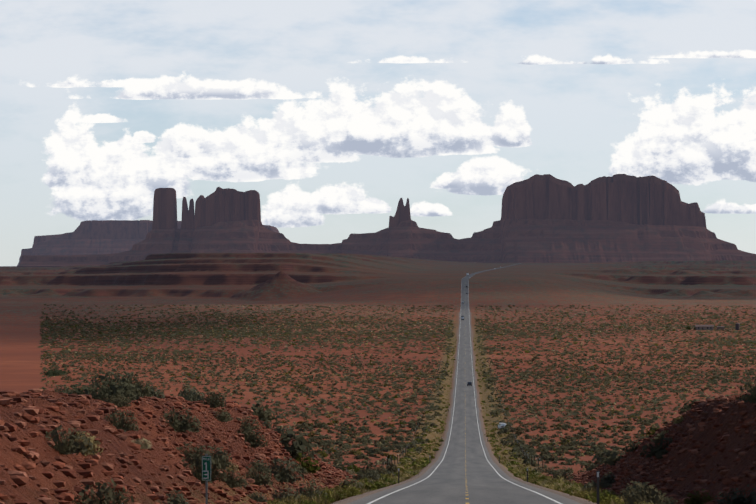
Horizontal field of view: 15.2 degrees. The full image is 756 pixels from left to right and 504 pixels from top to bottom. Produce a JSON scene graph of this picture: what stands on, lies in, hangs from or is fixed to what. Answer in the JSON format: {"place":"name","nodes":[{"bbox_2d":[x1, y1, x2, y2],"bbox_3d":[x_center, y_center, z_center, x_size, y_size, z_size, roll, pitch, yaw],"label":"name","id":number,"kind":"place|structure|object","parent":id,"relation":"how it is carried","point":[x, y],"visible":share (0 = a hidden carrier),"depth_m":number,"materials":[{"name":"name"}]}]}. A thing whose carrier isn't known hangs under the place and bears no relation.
{"place":"outdoors","nodes":[
{"label":"outdoors","id":0,"kind":"place"},
{"bbox_2d":[0,253,755,503],"bbox_3d":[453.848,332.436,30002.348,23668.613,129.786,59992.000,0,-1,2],"label":"terrain","id":1,"kind":"structure","parent":0,"point":[235,280],"depth_m":1885.57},
{"bbox_2d":[44,370,70,376],"bbox_3d":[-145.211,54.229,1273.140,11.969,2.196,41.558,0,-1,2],"label":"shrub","id":2,"kind":"object","parent":1,"relation":"on","point":[51,373],"visible":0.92,"depth_m":1265.06,"materials":[{"name":"green plant"}]},
{"bbox_2d":[17,220,279,265],"bbox_3d":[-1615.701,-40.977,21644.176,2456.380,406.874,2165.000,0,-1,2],"label":"mesa","id":3,"kind":"structure","parent":1,"relation":"on","point":[89,237],"depth_m":21541.61,"materials":[{"name":"stone"}]},
{"bbox_2d":[202,454,210,503],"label":"road sign","id":4,"kind":"object","parent":1,"relation":"on","point":[206,468],"visible":1,"depth_m":80.12,"materials":[{"name":"green metal"}]},
{"bbox_2d":[259,486,361,503],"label":"verge grass","id":5,"kind":"structure","parent":1,"relation":"on","point":[337,497],"depth_m":118.03,"materials":[{"name":"green plant"}]},
{"bbox_2d":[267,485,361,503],"bbox_3d":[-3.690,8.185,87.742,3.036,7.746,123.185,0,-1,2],"label":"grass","id":6,"kind":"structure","parent":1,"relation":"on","point":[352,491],"depth_m":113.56,"materials":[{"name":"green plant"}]},
{"bbox_2d":[330,470,417,492],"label":"verge grass","id":7,"kind":"structure","parent":1,"relation":"on","point":[400,479],"depth_m":225.46,"materials":[{"name":"green plant"}]},
{"bbox_2d":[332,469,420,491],"bbox_3d":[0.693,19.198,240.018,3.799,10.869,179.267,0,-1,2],"label":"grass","id":8,"kind":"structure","parent":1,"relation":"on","point":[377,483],"depth_m":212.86,"materials":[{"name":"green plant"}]},
{"bbox_2d":[0,174,755,266],"bbox_3d":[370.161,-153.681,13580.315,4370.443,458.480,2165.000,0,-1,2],"label":"buttes","id":9,"kind":"object","parent":1,"relation":"on","point":[547,218],"visible":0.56,"depth_m":13732.08,"materials":[{"name":"stone"}]},
{"bbox_2d":[0,388,755,503],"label":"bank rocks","id":10,"kind":"object","parent":1,"relation":"on","point":[20,478],"visible":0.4,"depth_m":103.07,"materials":[{"name":"brown stone"}]},
{"bbox_2d":[38,304,755,354],"bbox_3d":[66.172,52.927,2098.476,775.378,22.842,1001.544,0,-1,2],"label":"desert shrubs","id":11,"kind":"object","parent":1,"relation":"on","point":[212,331],"visible":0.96,"depth_m":2016.64,"materials":[{"name":"green plant"}]},
{"bbox_2d":[40,351,755,422],"bbox_3d":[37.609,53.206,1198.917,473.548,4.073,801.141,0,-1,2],"label":"desert shrubs","id":12,"kind":"object","parent":1,"relation":"on","point":[582,371],"visible":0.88,"depth_m":1206.85,"materials":[{"name":"green plant"}]},
{"bbox_2d":[45,370,755,503],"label":"desert shrubs","id":13,"kind":"object","parent":1,"relation":"on","point":[123,391],"visible":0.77,"depth_m":102.34,"materials":[{"name":"green plant"}]},
{"bbox_2d":[67,383,755,492],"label":"desert shrubs","id":14,"kind":"object","parent":1,"relation":"on","point":[298,448],"visible":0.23,"depth_m":162.13,"materials":[{"name":"green plant"}]},
{"bbox_2d":[383,361,542,468],"bbox_3d":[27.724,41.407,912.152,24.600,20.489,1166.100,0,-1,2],"label":"wire fence posts","id":15,"kind":"object","parent":1,"relation":"on","point":[521,450],"visible":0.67,"depth_m":505.02,"materials":[{"name":"brown wood"}]},
{"bbox_2d":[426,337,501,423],"bbox_3d":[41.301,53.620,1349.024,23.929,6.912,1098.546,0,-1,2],"label":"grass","id":16,"kind":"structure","parent":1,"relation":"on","point":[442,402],"depth_m":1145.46,"materials":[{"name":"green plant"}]},
{"bbox_2d":[271,418,672,469],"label":"desert shrubs","id":17,"kind":"object","parent":1,"relation":"on","point":[381,444],"visible":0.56,"depth_m":627.47,"materials":[{"name":"green plant"}]},
{"bbox_2d":[498,423,505,428],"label":"white parked car","id":18,"kind":"object","parent":1,"relation":"on","point":[501,424],"visible":0.58,"depth_m":739.25,"materials":[{"name":"white paint"}]},
{"bbox_2d":[510,469,596,492],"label":"verge grass","id":19,"kind":"structure","parent":1,"relation":"on","point":[548,484],"depth_m":196.03,"materials":[{"name":"green plant"}]},
{"bbox_2d":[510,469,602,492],"bbox_3d":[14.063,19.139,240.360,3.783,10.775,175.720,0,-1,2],"label":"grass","id":20,"kind":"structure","parent":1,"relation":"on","point":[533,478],"depth_m":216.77,"materials":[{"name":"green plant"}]},
{"bbox_2d":[597,471,598,503],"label":"delineator post","id":21,"kind":"object","parent":1,"relation":"on","point":[597,487],"visible":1,"depth_m":107.68,"materials":[{"name":"grey"}]},
{"bbox_2d":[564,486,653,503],"bbox_3d":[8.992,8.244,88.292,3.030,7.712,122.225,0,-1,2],"label":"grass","id":22,"kind":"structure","parent":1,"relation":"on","point":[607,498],"depth_m":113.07,"materials":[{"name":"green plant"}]},
{"bbox_2d":[571,485,649,503],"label":"verge grass","id":23,"kind":"structure","parent":1,"relation":"on","point":[582,489],"depth_m":133.62,"materials":[{"name":"green plant"}]},
{"bbox_2d":[695,323,739,329],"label":"buildings","id":24,"kind":"structure","parent":1,"relation":"on","point":[711,327],"depth_m":2069.65,"materials":[{"name":"grey"}]},
{"bbox_2d":[0,0,755,265],"label":"sky","id":25,"kind":"structure","parent":0,"point":[335,112],"materials":[{"name":"white"}]},
{"bbox_2d":[347,263,581,503],"bbox_3d":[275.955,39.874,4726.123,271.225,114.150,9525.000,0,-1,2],"label":"road asphalt","id":26,"kind":"structure","parent":0,"point":[446,483],"depth_m":316.95,"materials":[{"name":"grey asphalt"}]},
{"bbox_2d":[367,276,465,503],"bbox_3d":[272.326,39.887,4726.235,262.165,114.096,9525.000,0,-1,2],"label":"road edge line","id":27,"kind":"object","parent":26,"relation":"on","point":[440,462],"visible":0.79,"depth_m":318.58,"materials":[{"name":"white paint"}]},
{"bbox_2d":[468,274,561,503],"bbox_3d":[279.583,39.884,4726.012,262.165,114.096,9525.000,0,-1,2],"label":"road edge line","id":28,"kind":"object","parent":26,"relation":"on","point":[482,446],"visible":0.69,"depth_m":360.73,"materials":[{"name":"white paint"}]},
{"bbox_2d":[396,422,537,471],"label":"verge grass","id":29,"kind":"structure","parent":0,"point":[417,457],"depth_m":522.62,"materials":[{"name":"green plant"}]},
{"bbox_2d":[431,337,503,421],"bbox_3d":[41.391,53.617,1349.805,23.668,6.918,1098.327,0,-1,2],"label":"verge grass","id":30,"kind":"structure","parent":0,"point":[480,388],"depth_m":1050.69,"materials":[{"name":"green plant"}]}
]}

